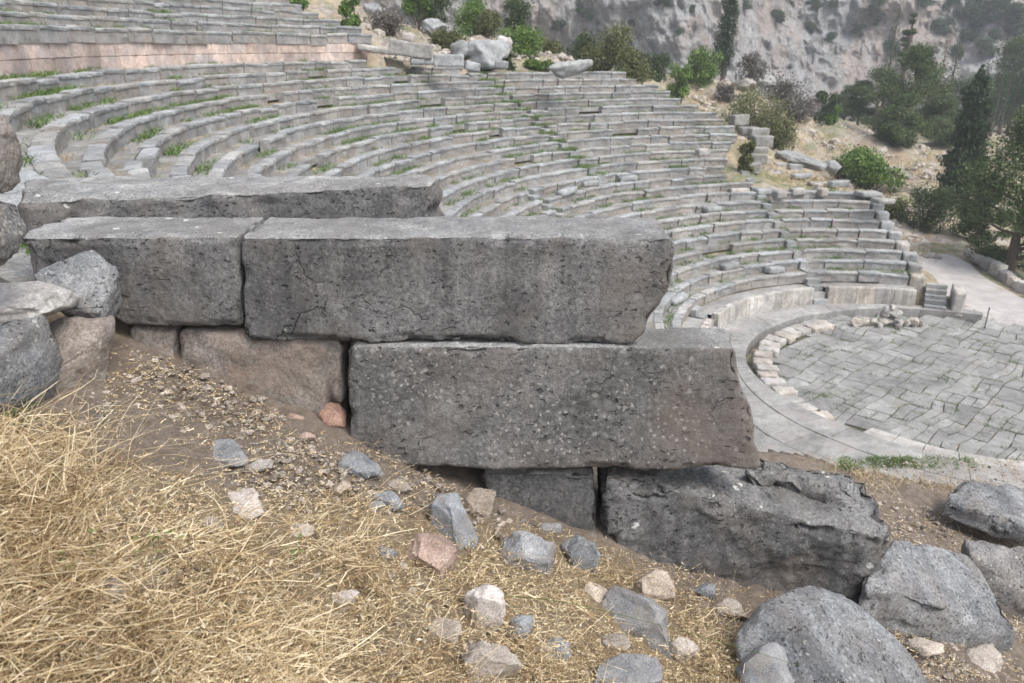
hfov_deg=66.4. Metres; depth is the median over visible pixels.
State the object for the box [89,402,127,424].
green sprig
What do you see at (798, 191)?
fallen block
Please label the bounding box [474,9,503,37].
bush
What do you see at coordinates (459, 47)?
outcrop
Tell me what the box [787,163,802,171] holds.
fallen block
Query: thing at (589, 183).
loose seat block
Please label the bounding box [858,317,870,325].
rubble stone
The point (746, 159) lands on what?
bush
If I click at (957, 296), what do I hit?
end wall
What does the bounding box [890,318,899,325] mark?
rubble stone
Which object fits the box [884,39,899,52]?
cliff shrub
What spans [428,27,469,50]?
bush
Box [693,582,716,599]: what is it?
loose stone
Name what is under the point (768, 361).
kerb stone
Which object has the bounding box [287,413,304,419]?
loose stone
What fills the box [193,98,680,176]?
seat row
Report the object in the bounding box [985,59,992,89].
cypress tree
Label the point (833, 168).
outcrop
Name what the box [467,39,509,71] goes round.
outcrop
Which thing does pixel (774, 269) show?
loose seat block
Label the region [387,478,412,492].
loose stone
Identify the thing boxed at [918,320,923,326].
rubble stone
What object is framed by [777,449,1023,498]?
dry ledge grass
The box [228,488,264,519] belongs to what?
loose stone
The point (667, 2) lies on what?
cliff shrub
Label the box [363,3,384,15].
outcrop
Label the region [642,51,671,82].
bush
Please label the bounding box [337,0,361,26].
bush
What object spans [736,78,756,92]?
outcrop
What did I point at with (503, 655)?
loose stone
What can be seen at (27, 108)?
seat row
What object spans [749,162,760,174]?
fallen block
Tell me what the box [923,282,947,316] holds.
stairway
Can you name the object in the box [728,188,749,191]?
fallen block
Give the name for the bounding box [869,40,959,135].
pine tree
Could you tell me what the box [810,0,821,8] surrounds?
cliff shrub
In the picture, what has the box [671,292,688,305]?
loose seat block
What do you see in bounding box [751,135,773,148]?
fallen block
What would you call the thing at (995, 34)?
cliff shrub
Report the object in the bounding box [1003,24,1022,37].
cliff shrub
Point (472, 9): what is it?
bush
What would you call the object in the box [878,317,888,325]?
rubble stone
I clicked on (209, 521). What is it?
loose stone
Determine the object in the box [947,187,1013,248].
bush
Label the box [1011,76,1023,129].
cypress tree
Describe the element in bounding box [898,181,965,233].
bush
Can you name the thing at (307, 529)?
loose stone
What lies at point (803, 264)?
stairway
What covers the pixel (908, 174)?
outcrop
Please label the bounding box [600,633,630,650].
loose stone
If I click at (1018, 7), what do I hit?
cliff shrub
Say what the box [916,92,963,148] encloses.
pine tree
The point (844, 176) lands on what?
bush
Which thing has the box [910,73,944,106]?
pine tree
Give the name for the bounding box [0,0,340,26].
seat row
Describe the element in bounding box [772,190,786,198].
fallen block
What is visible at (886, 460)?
ledge grass
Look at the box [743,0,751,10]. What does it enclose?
cliff shrub
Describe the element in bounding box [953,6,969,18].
cliff shrub
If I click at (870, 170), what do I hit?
bush
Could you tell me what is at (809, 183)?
fallen block
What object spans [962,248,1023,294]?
wall
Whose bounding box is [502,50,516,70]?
bush
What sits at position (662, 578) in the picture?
loose stone
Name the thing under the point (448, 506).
loose stone
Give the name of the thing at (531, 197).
stairway
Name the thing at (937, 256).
path rock
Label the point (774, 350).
kerb stone
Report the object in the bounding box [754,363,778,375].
kerb stone
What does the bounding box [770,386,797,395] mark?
kerb stone
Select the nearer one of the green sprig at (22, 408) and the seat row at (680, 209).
the green sprig at (22, 408)
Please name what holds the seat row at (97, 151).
on the seat row at (141, 160)
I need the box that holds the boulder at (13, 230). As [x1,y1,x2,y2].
[0,201,27,265]
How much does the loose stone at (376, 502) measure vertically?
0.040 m
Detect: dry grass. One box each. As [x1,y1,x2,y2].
[0,340,1023,682]
[679,80,946,261]
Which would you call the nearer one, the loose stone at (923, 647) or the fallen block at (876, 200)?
the loose stone at (923, 647)
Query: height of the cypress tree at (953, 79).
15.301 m
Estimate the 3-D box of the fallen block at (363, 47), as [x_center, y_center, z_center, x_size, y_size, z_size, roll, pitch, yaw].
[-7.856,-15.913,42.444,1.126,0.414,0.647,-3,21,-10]
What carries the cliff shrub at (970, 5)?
attached to the cliff
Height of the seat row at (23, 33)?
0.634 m
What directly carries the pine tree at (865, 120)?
on the ground at (944, 240)
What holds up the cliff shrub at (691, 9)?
attached to the cliff
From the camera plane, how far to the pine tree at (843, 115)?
128.11 m
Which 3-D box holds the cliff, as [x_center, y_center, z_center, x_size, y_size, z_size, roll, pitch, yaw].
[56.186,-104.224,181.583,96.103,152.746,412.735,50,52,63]
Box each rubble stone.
[850,317,863,326]
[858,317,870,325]
[870,318,877,325]
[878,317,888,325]
[879,307,889,317]
[887,317,892,324]
[889,304,895,310]
[890,308,898,318]
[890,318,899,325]
[898,310,902,318]
[903,320,910,326]
[907,317,919,326]
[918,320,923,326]
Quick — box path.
[889,219,1023,327]
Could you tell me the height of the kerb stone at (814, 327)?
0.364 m
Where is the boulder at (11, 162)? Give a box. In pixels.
[0,114,22,193]
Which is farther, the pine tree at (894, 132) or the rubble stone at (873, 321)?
the pine tree at (894, 132)
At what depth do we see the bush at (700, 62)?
75.22 m
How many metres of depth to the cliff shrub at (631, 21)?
181.97 m
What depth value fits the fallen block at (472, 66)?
41.69 m
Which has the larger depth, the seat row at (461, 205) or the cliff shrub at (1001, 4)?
the cliff shrub at (1001, 4)
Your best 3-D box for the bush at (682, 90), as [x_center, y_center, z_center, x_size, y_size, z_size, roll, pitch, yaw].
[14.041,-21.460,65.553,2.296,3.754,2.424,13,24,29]
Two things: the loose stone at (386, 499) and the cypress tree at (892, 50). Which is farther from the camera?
the cypress tree at (892, 50)
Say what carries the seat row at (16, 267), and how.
on the ground at (944, 240)
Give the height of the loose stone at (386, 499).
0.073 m
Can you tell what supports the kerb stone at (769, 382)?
on the joint soil
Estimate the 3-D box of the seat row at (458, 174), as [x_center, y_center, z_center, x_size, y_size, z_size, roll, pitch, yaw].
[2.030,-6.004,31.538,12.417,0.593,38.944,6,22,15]
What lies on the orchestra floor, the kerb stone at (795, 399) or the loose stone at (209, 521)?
the kerb stone at (795, 399)
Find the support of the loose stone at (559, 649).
on the ground at (944, 240)
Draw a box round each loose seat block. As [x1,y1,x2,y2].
[556,185,577,196]
[582,180,598,186]
[617,174,637,181]
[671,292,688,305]
[702,206,721,212]
[719,261,739,270]
[764,266,784,273]
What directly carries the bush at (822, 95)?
on the ground at (944, 240)
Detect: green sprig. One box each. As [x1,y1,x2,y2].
[0,399,41,428]
[50,528,103,569]
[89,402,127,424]
[119,529,184,561]
[282,533,302,560]
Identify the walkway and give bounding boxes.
[721,303,1023,488]
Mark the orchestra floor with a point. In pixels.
(1009, 395)
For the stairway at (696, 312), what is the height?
1.345 m
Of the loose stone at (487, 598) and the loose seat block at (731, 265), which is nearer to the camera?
the loose stone at (487, 598)
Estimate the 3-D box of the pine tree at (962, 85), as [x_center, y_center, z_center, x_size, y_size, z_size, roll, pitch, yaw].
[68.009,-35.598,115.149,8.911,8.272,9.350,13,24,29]
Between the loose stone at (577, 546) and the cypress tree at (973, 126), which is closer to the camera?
the loose stone at (577, 546)
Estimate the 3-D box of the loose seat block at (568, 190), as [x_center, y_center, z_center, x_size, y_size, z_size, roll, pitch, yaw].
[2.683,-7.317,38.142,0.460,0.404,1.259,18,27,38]
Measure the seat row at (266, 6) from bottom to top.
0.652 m
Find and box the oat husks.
[0,408,738,682]
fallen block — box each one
[357,44,376,50]
[367,46,397,55]
[388,39,433,59]
[401,32,414,41]
[410,58,433,64]
[433,54,463,66]
[464,60,480,71]
[494,60,508,69]
[694,148,709,155]
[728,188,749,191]
[729,114,749,125]
[737,126,758,135]
[742,153,767,163]
[747,128,769,139]
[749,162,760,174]
[750,146,768,154]
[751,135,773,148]
[754,188,775,194]
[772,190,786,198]
[773,162,787,167]
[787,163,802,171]
[789,187,804,195]
[790,173,811,179]
[807,181,827,185]
[813,183,823,189]
[817,188,828,196]
[827,179,850,187]
[854,190,882,197]
[871,197,895,203]
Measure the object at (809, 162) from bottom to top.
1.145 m
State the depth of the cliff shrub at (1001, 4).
213.62 m
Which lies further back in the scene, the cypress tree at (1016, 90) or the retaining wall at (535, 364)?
the cypress tree at (1016, 90)
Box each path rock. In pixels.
[920,253,930,257]
[932,255,941,258]
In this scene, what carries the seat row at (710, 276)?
on the seat row at (710, 292)
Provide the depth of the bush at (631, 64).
54.39 m
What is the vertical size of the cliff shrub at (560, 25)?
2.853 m
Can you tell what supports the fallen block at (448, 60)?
on the seat row at (27, 108)
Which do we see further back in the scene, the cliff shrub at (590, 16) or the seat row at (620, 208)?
the cliff shrub at (590, 16)
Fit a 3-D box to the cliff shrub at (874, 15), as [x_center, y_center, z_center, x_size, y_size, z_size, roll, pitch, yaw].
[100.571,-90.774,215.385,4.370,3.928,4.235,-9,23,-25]
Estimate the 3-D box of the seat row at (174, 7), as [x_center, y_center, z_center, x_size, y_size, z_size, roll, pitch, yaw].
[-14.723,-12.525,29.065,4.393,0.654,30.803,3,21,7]
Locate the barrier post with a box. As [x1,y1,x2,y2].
[983,307,989,328]
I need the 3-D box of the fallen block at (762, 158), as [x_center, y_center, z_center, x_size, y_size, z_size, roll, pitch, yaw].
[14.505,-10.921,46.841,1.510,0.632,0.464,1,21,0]
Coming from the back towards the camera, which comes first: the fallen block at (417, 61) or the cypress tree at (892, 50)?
the cypress tree at (892, 50)
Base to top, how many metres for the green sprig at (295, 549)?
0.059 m
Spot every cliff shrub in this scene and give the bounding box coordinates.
[551,19,566,31]
[576,6,588,16]
[585,9,594,19]
[628,19,634,25]
[656,0,671,8]
[674,29,682,34]
[689,4,695,12]
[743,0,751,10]
[770,8,786,23]
[802,21,817,31]
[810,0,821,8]
[823,31,837,42]
[829,0,838,8]
[849,23,866,34]
[866,0,885,12]
[868,6,883,17]
[870,15,882,26]
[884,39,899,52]
[918,0,935,7]
[930,17,958,33]
[942,0,960,9]
[950,44,965,57]
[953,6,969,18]
[957,0,982,13]
[959,27,980,42]
[973,37,999,56]
[988,28,1004,41]
[989,0,1012,10]
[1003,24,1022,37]
[1008,1,1023,17]
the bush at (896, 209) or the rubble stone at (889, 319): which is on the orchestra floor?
the rubble stone at (889, 319)
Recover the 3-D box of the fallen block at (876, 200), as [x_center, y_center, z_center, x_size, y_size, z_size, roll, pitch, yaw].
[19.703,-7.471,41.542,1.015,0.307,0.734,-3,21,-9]
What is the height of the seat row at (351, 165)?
0.626 m
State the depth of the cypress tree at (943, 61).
98.35 m
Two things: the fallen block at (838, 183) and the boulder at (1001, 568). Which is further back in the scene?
the fallen block at (838, 183)
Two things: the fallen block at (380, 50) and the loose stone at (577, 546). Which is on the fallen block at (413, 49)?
the fallen block at (380, 50)
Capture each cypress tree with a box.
[711,0,738,80]
[874,0,903,124]
[931,31,951,92]
[934,63,996,207]
[939,22,964,113]
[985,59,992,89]
[987,43,1013,134]
[990,48,1019,134]
[1002,52,1023,134]
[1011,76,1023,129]
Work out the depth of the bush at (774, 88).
85.96 m
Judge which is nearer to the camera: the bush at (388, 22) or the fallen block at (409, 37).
the fallen block at (409, 37)
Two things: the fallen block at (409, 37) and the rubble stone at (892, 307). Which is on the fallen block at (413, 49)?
the fallen block at (409, 37)
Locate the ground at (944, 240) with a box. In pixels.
[0,0,1023,682]
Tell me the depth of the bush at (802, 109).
76.35 m
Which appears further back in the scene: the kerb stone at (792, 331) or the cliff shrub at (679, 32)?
the cliff shrub at (679, 32)
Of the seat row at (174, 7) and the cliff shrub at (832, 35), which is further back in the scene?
the cliff shrub at (832, 35)
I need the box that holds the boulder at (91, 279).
[33,250,122,317]
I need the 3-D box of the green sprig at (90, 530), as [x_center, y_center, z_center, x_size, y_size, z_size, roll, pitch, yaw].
[-0.953,0.485,1.738,0.083,0.076,0.107,13,24,29]
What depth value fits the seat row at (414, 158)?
40.52 m
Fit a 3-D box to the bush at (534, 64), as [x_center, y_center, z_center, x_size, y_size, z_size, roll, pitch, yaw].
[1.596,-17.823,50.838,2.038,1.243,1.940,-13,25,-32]
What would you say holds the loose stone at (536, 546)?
on the ground at (944, 240)
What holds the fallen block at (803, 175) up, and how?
on the ground at (944, 240)
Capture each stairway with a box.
[471,71,605,183]
[528,194,695,308]
[690,305,719,328]
[736,169,816,277]
[803,277,827,304]
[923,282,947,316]
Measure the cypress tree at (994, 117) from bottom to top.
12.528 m
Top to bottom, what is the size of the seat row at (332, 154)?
0.601 m
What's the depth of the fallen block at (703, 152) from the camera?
42.18 m
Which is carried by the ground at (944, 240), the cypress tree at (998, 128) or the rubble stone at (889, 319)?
the cypress tree at (998, 128)
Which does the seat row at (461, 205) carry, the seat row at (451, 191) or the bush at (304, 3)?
the seat row at (451, 191)
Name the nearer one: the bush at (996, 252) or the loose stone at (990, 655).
the loose stone at (990, 655)
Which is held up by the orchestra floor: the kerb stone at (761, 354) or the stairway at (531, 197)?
the kerb stone at (761, 354)
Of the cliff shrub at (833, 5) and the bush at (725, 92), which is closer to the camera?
the bush at (725, 92)
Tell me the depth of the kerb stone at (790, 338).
34.21 m
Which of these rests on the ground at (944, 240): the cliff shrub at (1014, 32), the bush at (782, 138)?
the bush at (782, 138)
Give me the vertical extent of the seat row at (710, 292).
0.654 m
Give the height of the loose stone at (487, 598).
0.166 m
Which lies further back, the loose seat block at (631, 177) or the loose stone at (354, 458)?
the loose seat block at (631, 177)
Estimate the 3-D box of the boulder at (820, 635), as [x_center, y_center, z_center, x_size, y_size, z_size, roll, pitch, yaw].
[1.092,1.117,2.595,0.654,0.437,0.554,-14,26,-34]
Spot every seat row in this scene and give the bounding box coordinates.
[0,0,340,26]
[0,11,361,34]
[0,24,371,44]
[0,60,366,282]
[0,66,462,184]
[16,71,625,179]
[30,0,318,18]
[59,78,635,176]
[106,84,658,178]
[141,0,301,10]
[155,91,670,178]
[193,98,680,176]
[231,0,289,3]
[231,105,698,176]
[269,111,716,176]
[311,118,724,176]
[350,125,734,176]
[390,133,737,175]
[432,141,731,187]
[439,149,727,207]
[440,157,727,216]
[461,165,723,216]
[492,174,727,216]
[531,182,752,216]
[569,190,865,217]
[609,199,870,217]
[646,247,901,328]
[646,258,906,328]
[656,208,874,227]
[663,269,908,328]
[665,217,879,238]
[672,227,886,250]
[673,237,894,265]
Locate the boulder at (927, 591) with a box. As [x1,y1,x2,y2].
[858,540,1013,651]
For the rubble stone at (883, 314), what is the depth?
36.06 m
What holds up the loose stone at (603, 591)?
on the ground at (944, 240)
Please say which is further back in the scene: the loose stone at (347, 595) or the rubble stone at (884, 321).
the rubble stone at (884, 321)
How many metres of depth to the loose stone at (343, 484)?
2.57 m
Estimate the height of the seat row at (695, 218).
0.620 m
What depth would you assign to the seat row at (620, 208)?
42.26 m
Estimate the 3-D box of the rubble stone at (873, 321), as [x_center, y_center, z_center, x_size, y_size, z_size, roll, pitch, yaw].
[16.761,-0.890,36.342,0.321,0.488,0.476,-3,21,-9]
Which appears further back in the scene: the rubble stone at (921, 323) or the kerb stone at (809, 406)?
the rubble stone at (921, 323)
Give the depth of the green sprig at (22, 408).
2.11 m
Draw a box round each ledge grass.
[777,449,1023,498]
[827,452,977,471]
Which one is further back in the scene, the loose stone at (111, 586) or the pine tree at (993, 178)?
the pine tree at (993, 178)
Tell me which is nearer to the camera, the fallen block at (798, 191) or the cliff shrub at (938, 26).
the fallen block at (798, 191)
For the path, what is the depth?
42.09 m
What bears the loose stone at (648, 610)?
on the ground at (944, 240)
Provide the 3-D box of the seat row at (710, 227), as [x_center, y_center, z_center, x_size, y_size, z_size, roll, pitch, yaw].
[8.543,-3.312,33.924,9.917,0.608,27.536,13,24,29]
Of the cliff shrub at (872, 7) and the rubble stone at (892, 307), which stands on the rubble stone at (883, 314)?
the rubble stone at (892, 307)
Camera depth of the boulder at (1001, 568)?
3.60 m
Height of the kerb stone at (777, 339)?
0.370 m
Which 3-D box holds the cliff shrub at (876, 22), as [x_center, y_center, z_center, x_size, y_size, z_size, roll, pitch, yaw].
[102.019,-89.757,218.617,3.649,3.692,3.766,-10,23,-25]
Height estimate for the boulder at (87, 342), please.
0.286 m
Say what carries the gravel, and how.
on the ground at (944, 240)
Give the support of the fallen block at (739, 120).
on the hillside dry grass at (811, 179)
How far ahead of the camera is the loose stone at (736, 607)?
2.87 m
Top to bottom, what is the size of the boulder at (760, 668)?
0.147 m
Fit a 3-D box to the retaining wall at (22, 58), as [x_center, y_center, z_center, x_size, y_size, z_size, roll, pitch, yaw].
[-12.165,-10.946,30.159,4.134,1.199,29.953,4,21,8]
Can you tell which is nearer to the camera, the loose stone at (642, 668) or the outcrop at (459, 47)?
the loose stone at (642, 668)
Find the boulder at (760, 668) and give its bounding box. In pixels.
[735,642,794,682]
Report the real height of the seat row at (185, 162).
0.605 m
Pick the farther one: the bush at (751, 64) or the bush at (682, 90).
the bush at (751, 64)
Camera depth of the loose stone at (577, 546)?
2.83 m
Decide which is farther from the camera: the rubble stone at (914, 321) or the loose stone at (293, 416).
the rubble stone at (914, 321)
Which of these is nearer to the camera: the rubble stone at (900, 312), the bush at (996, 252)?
the rubble stone at (900, 312)
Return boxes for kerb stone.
[752,350,772,360]
[752,357,772,367]
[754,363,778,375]
[756,370,778,378]
[757,345,779,357]
[758,339,780,347]
[760,377,786,387]
[763,334,785,347]
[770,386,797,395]
[773,331,795,344]
[779,327,801,338]
[782,395,804,403]
[790,324,811,336]
[798,403,817,410]
[803,322,823,332]
[811,410,836,420]
[812,320,834,330]
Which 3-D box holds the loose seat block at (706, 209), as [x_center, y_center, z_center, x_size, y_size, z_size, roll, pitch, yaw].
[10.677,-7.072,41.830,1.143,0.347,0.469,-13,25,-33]
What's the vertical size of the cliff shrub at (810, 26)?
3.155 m
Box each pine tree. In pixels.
[829,84,856,121]
[840,80,877,125]
[847,65,908,131]
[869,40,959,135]
[870,91,932,148]
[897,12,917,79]
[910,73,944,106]
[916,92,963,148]
[936,105,1023,274]
[945,72,1005,104]
[963,72,1017,117]
[990,33,1023,119]
[998,67,1023,113]
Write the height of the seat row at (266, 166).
0.652 m
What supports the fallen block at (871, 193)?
on the end wall at (957, 296)
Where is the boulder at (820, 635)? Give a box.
[735,585,926,682]
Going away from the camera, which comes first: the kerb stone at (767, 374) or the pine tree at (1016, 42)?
the kerb stone at (767, 374)
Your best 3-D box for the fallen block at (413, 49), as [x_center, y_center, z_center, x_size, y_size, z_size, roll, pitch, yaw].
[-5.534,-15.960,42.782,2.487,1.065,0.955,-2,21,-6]
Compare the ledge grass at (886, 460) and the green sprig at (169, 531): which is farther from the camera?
the ledge grass at (886, 460)
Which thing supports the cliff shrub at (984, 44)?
attached to the cliff
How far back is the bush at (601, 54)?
55.22 m
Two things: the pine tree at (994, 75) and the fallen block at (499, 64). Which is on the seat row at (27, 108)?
the fallen block at (499, 64)
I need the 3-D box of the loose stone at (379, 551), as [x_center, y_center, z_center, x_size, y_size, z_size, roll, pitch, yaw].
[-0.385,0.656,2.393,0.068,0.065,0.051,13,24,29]
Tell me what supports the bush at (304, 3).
on the ground at (944, 240)
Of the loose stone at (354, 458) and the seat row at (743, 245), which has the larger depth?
the seat row at (743, 245)
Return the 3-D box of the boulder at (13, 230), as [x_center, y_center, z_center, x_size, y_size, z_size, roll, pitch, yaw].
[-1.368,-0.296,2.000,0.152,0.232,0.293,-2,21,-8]
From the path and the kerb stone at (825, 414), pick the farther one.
the path
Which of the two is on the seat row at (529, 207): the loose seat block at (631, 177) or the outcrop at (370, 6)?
the loose seat block at (631, 177)
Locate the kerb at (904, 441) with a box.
[864,428,1023,469]
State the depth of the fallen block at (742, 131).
48.91 m
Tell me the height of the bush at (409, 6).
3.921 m
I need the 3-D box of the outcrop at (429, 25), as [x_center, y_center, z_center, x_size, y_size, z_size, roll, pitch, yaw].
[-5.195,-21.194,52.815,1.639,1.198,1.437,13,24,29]
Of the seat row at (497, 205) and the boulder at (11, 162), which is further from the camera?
the seat row at (497, 205)
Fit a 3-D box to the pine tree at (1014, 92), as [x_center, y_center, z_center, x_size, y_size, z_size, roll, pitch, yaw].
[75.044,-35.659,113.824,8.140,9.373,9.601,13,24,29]
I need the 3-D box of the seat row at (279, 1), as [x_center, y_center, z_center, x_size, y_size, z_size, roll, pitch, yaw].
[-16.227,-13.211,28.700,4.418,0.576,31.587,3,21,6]
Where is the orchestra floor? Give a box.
[772,313,1023,460]
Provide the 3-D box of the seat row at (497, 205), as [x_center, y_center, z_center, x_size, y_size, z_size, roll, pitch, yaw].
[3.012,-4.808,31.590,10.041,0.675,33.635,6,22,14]
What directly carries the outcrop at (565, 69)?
on the ground at (944, 240)
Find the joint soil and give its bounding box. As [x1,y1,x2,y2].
[773,323,1023,459]
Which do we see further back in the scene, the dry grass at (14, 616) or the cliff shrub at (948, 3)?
the cliff shrub at (948, 3)
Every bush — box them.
[290,0,310,10]
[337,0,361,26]
[363,7,408,36]
[400,0,432,31]
[409,0,452,28]
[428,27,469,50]
[447,0,501,38]
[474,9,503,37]
[497,22,547,58]
[502,0,534,41]
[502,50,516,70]
[522,58,553,70]
[540,38,564,53]
[565,30,606,59]
[575,19,636,71]
[608,40,655,84]
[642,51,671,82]
[664,62,692,103]
[682,45,724,88]
[714,81,738,102]
[717,82,795,142]
[735,50,769,81]
[737,139,756,173]
[758,112,799,150]
[762,68,815,108]
[772,80,795,109]
[774,90,820,122]
[810,90,843,123]
[825,104,842,125]
[830,156,849,179]
[836,144,910,193]
[884,195,908,221]
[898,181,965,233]
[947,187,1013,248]
[962,243,1023,271]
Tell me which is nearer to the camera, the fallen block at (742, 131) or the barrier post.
the barrier post
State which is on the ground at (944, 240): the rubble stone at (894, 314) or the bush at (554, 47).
the bush at (554, 47)
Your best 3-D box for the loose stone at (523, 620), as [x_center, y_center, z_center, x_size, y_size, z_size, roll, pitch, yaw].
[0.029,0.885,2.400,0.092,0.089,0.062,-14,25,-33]
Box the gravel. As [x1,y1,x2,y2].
[76,349,1023,682]
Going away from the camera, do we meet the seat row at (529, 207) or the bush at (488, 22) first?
the seat row at (529, 207)
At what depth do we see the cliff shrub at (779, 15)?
207.84 m
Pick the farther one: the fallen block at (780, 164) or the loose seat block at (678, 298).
the fallen block at (780, 164)
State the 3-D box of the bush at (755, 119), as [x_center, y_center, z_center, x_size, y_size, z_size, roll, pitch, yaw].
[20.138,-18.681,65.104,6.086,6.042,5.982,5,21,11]
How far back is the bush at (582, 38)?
56.45 m
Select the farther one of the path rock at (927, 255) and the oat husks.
the path rock at (927, 255)
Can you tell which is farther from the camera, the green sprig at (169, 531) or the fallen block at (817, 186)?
the fallen block at (817, 186)
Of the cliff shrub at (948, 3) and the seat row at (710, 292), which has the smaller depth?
the seat row at (710, 292)
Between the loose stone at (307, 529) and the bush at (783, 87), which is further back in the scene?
the bush at (783, 87)
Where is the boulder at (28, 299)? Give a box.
[0,280,79,324]
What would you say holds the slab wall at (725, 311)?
on the ground at (944, 240)
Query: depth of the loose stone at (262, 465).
2.47 m
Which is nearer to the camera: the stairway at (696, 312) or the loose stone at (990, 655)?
the loose stone at (990, 655)
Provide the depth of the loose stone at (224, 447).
2.43 m
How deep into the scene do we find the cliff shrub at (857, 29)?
217.97 m
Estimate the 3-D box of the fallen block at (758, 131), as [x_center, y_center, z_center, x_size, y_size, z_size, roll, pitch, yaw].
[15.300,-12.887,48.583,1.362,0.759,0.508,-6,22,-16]
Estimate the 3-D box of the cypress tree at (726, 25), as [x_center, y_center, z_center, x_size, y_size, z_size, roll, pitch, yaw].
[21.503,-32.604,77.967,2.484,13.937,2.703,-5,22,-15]
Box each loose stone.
[92,579,126,607]
[196,516,222,536]
[212,439,248,466]
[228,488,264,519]
[248,459,273,472]
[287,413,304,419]
[292,523,314,536]
[299,432,315,440]
[330,480,351,495]
[330,589,359,606]
[337,450,383,478]
[366,500,384,510]
[372,490,402,510]
[377,545,396,560]
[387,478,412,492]
[407,533,457,579]
[427,617,461,644]
[428,492,478,548]
[460,640,521,682]
[464,488,495,518]
[464,584,505,634]
[498,530,555,574]
[507,614,533,641]
[536,637,570,659]
[537,522,561,532]
[561,535,600,572]
[583,582,607,602]
[593,653,662,682]
[600,585,671,657]
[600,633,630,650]
[628,569,675,602]
[668,637,699,662]
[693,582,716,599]
[712,597,747,619]
[903,637,944,658]
[965,643,1004,672]
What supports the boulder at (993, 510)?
on the ground at (944, 240)
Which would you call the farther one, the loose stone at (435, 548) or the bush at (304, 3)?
the bush at (304, 3)
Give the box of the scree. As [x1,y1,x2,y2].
[342,15,947,250]
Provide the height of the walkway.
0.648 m
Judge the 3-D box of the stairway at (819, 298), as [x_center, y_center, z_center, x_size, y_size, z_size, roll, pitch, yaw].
[15.003,-2.358,38.710,0.724,1.341,1.193,-3,21,-11]
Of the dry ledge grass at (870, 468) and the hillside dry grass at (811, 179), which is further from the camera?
the hillside dry grass at (811, 179)
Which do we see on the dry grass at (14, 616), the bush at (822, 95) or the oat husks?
the oat husks
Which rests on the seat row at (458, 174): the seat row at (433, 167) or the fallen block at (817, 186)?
the seat row at (433, 167)
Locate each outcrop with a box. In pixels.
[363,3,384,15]
[421,18,447,35]
[450,40,468,60]
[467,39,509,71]
[496,35,512,58]
[546,59,592,78]
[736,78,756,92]
[755,75,776,87]
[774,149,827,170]
[824,160,841,176]
[887,165,913,179]
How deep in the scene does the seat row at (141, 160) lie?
29.06 m
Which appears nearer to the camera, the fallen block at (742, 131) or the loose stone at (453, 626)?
the loose stone at (453, 626)
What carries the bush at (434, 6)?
on the ground at (944, 240)
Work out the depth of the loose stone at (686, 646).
2.58 m
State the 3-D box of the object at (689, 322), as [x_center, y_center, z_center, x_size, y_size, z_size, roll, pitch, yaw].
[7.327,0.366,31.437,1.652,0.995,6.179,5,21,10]
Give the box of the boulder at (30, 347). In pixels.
[0,314,63,416]
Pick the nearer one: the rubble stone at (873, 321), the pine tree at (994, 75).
the rubble stone at (873, 321)
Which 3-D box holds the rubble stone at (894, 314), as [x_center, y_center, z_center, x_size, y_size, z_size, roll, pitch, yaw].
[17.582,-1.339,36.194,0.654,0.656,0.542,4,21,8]
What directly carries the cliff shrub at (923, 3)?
attached to the cliff
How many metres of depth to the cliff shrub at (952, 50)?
215.96 m
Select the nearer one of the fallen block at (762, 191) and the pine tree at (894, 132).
the fallen block at (762, 191)
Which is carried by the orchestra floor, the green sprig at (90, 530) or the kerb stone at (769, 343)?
the kerb stone at (769, 343)
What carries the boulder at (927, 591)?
on the ground at (944, 240)
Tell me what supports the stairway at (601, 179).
on the ground at (944, 240)
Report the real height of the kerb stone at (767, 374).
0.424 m
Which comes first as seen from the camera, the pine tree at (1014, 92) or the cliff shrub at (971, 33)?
the pine tree at (1014, 92)
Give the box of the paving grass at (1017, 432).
[746,314,1023,463]
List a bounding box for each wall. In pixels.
[0,41,371,78]
[17,174,889,603]
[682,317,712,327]
[702,283,813,328]
[820,282,916,306]
[866,197,966,316]
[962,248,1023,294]
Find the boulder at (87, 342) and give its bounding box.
[50,315,114,389]
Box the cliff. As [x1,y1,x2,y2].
[359,0,1023,120]
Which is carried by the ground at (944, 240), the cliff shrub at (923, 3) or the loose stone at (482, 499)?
the loose stone at (482, 499)
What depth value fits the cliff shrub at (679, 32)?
179.74 m
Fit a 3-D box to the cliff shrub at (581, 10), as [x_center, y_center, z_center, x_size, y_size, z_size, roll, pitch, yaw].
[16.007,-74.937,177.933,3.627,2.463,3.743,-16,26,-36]
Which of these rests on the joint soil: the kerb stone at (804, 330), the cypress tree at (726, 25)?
the kerb stone at (804, 330)
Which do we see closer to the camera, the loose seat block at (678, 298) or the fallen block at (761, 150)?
the loose seat block at (678, 298)
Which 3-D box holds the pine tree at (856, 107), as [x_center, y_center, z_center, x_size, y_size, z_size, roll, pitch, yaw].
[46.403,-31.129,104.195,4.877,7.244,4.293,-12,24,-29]
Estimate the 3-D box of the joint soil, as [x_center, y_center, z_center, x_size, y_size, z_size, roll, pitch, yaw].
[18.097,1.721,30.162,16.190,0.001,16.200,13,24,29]
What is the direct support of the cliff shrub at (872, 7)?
attached to the cliff
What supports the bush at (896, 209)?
on the ground at (944, 240)

